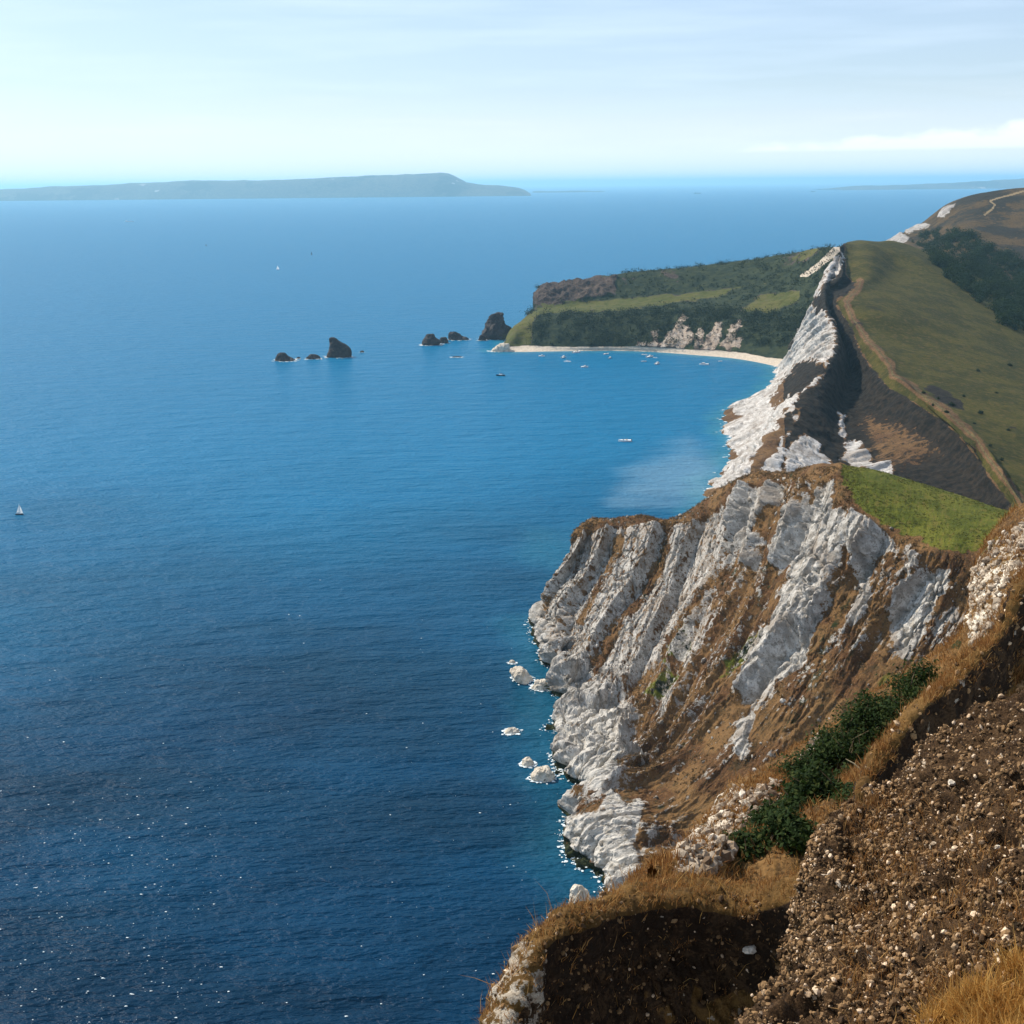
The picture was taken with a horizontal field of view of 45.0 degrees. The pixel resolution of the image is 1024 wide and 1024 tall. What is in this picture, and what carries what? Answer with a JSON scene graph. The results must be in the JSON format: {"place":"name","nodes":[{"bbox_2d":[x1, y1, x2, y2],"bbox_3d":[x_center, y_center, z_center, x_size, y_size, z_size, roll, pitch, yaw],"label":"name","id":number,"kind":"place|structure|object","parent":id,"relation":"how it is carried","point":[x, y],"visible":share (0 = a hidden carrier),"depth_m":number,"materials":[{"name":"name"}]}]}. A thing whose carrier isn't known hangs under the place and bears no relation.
{"place":"outdoors","nodes":[
{"label":"outdoors","id":0,"kind":"place"},
{"bbox_2d":[0,173,530,200],"bbox_3d":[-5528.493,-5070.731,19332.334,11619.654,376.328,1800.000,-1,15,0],"label":"island","id":1,"kind":"structure","parent":0,"point":[428,185],"depth_m":18676.81,"materials":[{"name":"blue"}]},
{"bbox_2d":[0,182,1012,1023],"bbox_3d":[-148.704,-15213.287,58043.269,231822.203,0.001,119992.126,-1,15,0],"label":"sea","id":2,"kind":"structure","parent":0,"point":[202,488],"depth_m":586.60,"materials":[{"name":"blue liquid"}]},
{"bbox_2d":[15,505,22,514],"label":"sailing boat","id":3,"kind":"object","parent":2,"relation":"on","point":[20,511],"visible":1,"depth_m":667.26,"materials":[{"name":"white fabric"}]},
{"bbox_2d":[0,576,547,1022],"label":"whitecaps","id":4,"kind":"object","parent":2,"relation":"on","point":[158,891],"visible":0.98,"depth_m":307.33,"materials":[{"name":"liquid"}]},
{"bbox_2d":[275,352,294,361],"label":"sea rock","id":5,"kind":"object","parent":2,"relation":"in","point":[282,356],"visible":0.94,"depth_m":1243.68,"materials":[{"name":"grey stone"}]},
{"bbox_2d":[306,354,320,358],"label":"sea rock","id":6,"kind":"object","parent":2,"relation":"in","point":[312,356],"visible":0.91,"depth_m":1256.41,"materials":[{"name":"grey stone"}]},
{"bbox_2d":[326,337,351,357],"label":"sea stack","id":7,"kind":"object","parent":2,"relation":"in","point":[338,348],"visible":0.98,"depth_m":1264.83,"materials":[{"name":"grey stone"}]},
{"bbox_2d":[422,334,440,345],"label":"sea rock","id":8,"kind":"object","parent":2,"relation":"in","point":[430,339],"visible":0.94,"depth_m":1354.51,"materials":[{"name":"grey stone"}]},
{"bbox_2d":[440,337,447,342],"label":"sea rock","id":9,"kind":"object","parent":2,"relation":"in","point":[443,339],"visible":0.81,"depth_m":1371.34,"materials":[{"name":"grey stone"}]},
{"bbox_2d":[448,331,468,339],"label":"sea rock","id":10,"kind":"object","parent":2,"relation":"in","point":[453,335],"visible":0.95,"depth_m":1398.92,"materials":[{"name":"grey stone"}]},
{"bbox_2d":[478,334,485,340],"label":"sea rock","id":11,"kind":"object","parent":2,"relation":"in","point":[482,337],"visible":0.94,"depth_m":1391.12,"materials":[{"name":"grey stone"}]},
{"bbox_2d":[481,312,511,339],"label":"sea stack","id":12,"kind":"object","parent":2,"relation":"in","point":[496,327],"visible":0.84,"depth_m":1398.50,"materials":[{"name":"grey stone"}]},
{"bbox_2d":[273,338,731,897],"bbox_3d":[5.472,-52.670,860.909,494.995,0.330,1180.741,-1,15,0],"label":"foam","id":13,"kind":"object","parent":2,"relation":"on","point":[545,726],"visible":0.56,"depth_m":377.74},
{"bbox_2d":[504,727,519,734],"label":"sea rock","id":14,"kind":"object","parent":2,"relation":"in","point":[512,730],"visible":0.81,"depth_m":395.52,"materials":[{"name":"white stone"}]},
{"bbox_2d":[510,666,532,684],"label":"sea rock","id":15,"kind":"object","parent":2,"relation":"in","point":[520,674],"visible":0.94,"depth_m":435.73,"materials":[{"name":"white stone"}]},
{"bbox_2d":[521,757,534,766],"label":"sea rock","id":16,"kind":"object","parent":2,"relation":"in","point":[527,761],"visible":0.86,"depth_m":373.31,"materials":[{"name":"white stone"}]},
{"bbox_2d":[531,679,547,690],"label":"sea rock","id":17,"kind":"object","parent":2,"relation":"in","point":[538,684],"visible":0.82,"depth_m":429.43,"materials":[{"name":"white stone"}]},
{"bbox_2d":[531,765,554,782],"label":"sea rock","id":18,"kind":"object","parent":2,"relation":"in","point":[544,774],"visible":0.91,"depth_m":363.63,"materials":[{"name":"white stone"}]},
{"bbox_2d":[533,191,603,192],"bbox_3d":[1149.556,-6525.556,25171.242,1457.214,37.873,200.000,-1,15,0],"label":"breakwater","id":19,"kind":"object","parent":2,"relation":"in","point":[562,191],"visible":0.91,"depth_m":25099.26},
{"bbox_2d":[568,884,590,903],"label":"sea rock","id":20,"kind":"object","parent":2,"relation":"in","point":[575,888],"visible":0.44,"depth_m":295.30,"materials":[{"name":"white stone"}]},
{"bbox_2d":[618,439,631,441],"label":"motor boat","id":21,"kind":"object","parent":2,"relation":"on","point":[624,440],"visible":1,"depth_m":840.50,"materials":[{"name":"white plastic"}]},
{"bbox_2d":[0,0,1023,188],"label":"sky","id":22,"kind":"structure","parent":0,"point":[93,92],"materials":[{"name":"blue"}]},
{"bbox_2d":[479,873,799,1023],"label":"earth bank","id":23,"kind":"structure","parent":0,"point":[740,933],"depth_m":11.35,"materials":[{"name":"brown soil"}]},
{"bbox_2d":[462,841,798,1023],"bbox_3d":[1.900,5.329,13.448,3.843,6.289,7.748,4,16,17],"label":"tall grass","id":24,"kind":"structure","parent":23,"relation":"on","point":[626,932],"depth_m":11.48,"materials":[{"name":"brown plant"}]},
{"bbox_2d":[478,864,800,1023],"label":"dry grass","id":25,"kind":"structure","parent":23,"relation":"on","point":[652,882],"depth_m":11.40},
{"bbox_2d":[742,945,756,953],"bbox_3d":[2.234,4.090,11.560,0.155,0.064,0.122,-13,19,-38],"label":"stone","id":26,"kind":"object","parent":23,"relation":"on","point":[749,949],"visible":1,"depth_m":11.53,"materials":[{"name":"grey stone"}]},
{"bbox_2d":[509,345,782,365],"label":"beach","id":27,"kind":"structure","parent":0,"point":[745,356],"depth_m":1283.21,"materials":[{"name":"beige sand"}]},
{"bbox_2d":[491,343,509,351],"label":"sea rock","id":28,"kind":"object","parent":27,"relation":"on","point":[501,347],"visible":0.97,"depth_m":1297.52,"materials":[{"name":"white stone"}]},
{"bbox_2d":[504,247,839,358],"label":"headland","id":29,"kind":"structure","parent":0,"point":[569,291],"depth_m":1379.27,"materials":[{"name":"green plant"}]},
{"bbox_2d":[502,243,841,347],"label":"scrub","id":30,"kind":"object","parent":29,"relation":"on","point":[795,322],"visible":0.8,"depth_m":1323.67,"materials":[{"name":"green plant"}]},
{"bbox_2d":[528,462,982,891],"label":"headland","id":31,"kind":"structure","parent":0,"point":[777,651],"depth_m":359.95,"materials":[{"name":"white stone"}]},
{"bbox_2d":[536,476,968,878],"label":"fallen chalk","id":32,"kind":"structure","parent":31,"relation":"on","point":[735,682],"depth_m":382.12,"materials":[{"name":"white stone"}]},
{"bbox_2d":[545,465,969,852],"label":"heath","id":33,"kind":"object","parent":31,"relation":"on","point":[745,475],"visible":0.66,"depth_m":374.15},
{"bbox_2d":[800,247,839,276],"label":"chalk cliff","id":34,"kind":"structure","parent":0,"point":[837,249],"depth_m":1353.56,"materials":[{"name":"white stone"}]},
{"bbox_2d":[618,502,1023,883],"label":"grass slope","id":35,"kind":"structure","parent":0,"point":[782,864],"depth_m":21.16,"materials":[{"name":"brown plant"}]},
{"bbox_2d":[719,799,818,864],"bbox_3d":[2.964,3.885,14.394,1.273,0.973,0.980,-1,15,0],"label":"bramble bush","id":36,"kind":"object","parent":35,"relation":"on","point":[793,831],"visible":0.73,"depth_m":14.29,"materials":[{"name":"green plant"}]},
{"bbox_2d":[742,758,844,832],"bbox_3d":[3.548,3.676,15.443,1.439,0.995,1.197,-1,15,0],"label":"bramble bush","id":37,"kind":"object","parent":35,"relation":"on","point":[814,780],"visible":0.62,"depth_m":15.46,"materials":[{"name":"green plant"}]},
{"bbox_2d":[769,725,870,782],"bbox_3d":[5.276,4.333,20.920,1.851,1.240,1.977,-1,15,0],"label":"bramble bush","id":38,"kind":"object","parent":35,"relation":"on","point":[842,752],"visible":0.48,"depth_m":20.95,"materials":[{"name":"green plant"}]},
{"bbox_2d":[830,781,854,808],"bbox_3d":[4.296,3.431,14.890,0.901,0.599,0.674,-1,15,0],"label":"bramble bush","id":39,"kind":"object","parent":35,"relation":"on","point":[846,790],"visible":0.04,"depth_m":14.93,"materials":[{"name":"green plant"}]},
{"bbox_2d":[671,521,1023,877],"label":"chalk rubble","id":40,"kind":"object","parent":35,"relation":"on","point":[730,853],"visible":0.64,"depth_m":19.95,"materials":[{"name":"white stone"}]},
{"bbox_2d":[802,689,912,748],"bbox_3d":[6.180,3.774,21.738,2.118,1.398,1.858,-1,15,0],"label":"bramble bush","id":41,"kind":"object","parent":35,"relation":"on","point":[860,717],"visible":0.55,"depth_m":21.72,"materials":[{"name":"green plant"}]},
{"bbox_2d":[821,650,942,731],"bbox_3d":[6.975,3.565,22.663,2.795,1.859,1.891,-3,15,-11],"label":"bramble bush","id":42,"kind":"object","parent":35,"relation":"on","point":[912,684],"visible":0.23,"depth_m":22.80,"materials":[{"name":"green plant"}]},
{"bbox_2d":[703,240,1023,509],"bbox_3d":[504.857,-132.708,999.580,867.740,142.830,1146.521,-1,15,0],"label":"ridge","id":43,"kind":"structure","parent":0,"point":[835,391],"depth_m":838.02,"materials":[{"name":"green plant"}]},
{"bbox_2d":[846,281,1023,503],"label":"footpath","id":44,"kind":"structure","parent":43,"relation":"on","point":[968,432],"depth_m":732.51,"materials":[{"name":"brown soil"}]},
{"bbox_2d":[734,688,1023,1023],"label":"gravel slope","id":45,"kind":"structure","parent":0,"point":[792,1009],"depth_m":9.05,"materials":[{"name":"brown gravel"}]},
{"bbox_2d":[948,779,954,785],"bbox_3d":[3.595,2.210,10.091,0.064,0.050,0.060,0,0,0],"label":"stone","id":46,"kind":"object","parent":45,"relation":"on","point":[951,782],"visible":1,"depth_m":10.08,"materials":[{"name":"white stone"}]},
{"bbox_2d":[897,921,1023,1023],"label":"golden grass","id":47,"kind":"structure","parent":45,"relation":"on","point":[974,996],"depth_m":5.99,"materials":[{"name":"plant"}]},
{"bbox_2d":[813,178,1023,189],"bbox_3d":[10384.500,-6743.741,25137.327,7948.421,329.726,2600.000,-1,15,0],"label":"distant coast","id":48,"kind":"structure","parent":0,"point":[1005,184],"depth_m":24322.94},
{"bbox_2d":[840,464,1008,552],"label":"meadow","id":49,"kind":"structure","parent":0,"point":[872,477],"depth_m":344.40,"materials":[{"name":"green plant"}]},
{"bbox_2d":[838,560,1023,805],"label":"dark bank","id":50,"kind":"structure","parent":0,"point":[949,713],"depth_m":13.36,"materials":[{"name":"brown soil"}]},
{"bbox_2d":[852,585,1023,793],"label":"flint","id":51,"kind":"object","parent":50,"relation":"on","point":[913,735],"visible":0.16,"depth_m":13.43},
{"bbox_2d":[886,188,1023,280],"bbox_3d":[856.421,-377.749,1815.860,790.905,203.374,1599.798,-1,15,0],"label":"hill","id":52,"kind":"structure","parent":0,"point":[1001,223],"depth_m":1833.28,"materials":[{"name":"plant"}]},
{"bbox_2d":[912,222,1023,329],"bbox_3d":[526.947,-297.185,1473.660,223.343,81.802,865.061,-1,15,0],"label":"wood","id":53,"kind":"object","parent":52,"relation":"on","point":[1002,287],"visible":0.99,"depth_m":1305.25,"materials":[{"name":"green plant"}]},
{"bbox_2d":[984,191,1023,215],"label":"hill path","id":54,"kind":"structure","parent":0,"point":[991,200],"depth_m":1905.93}
]}

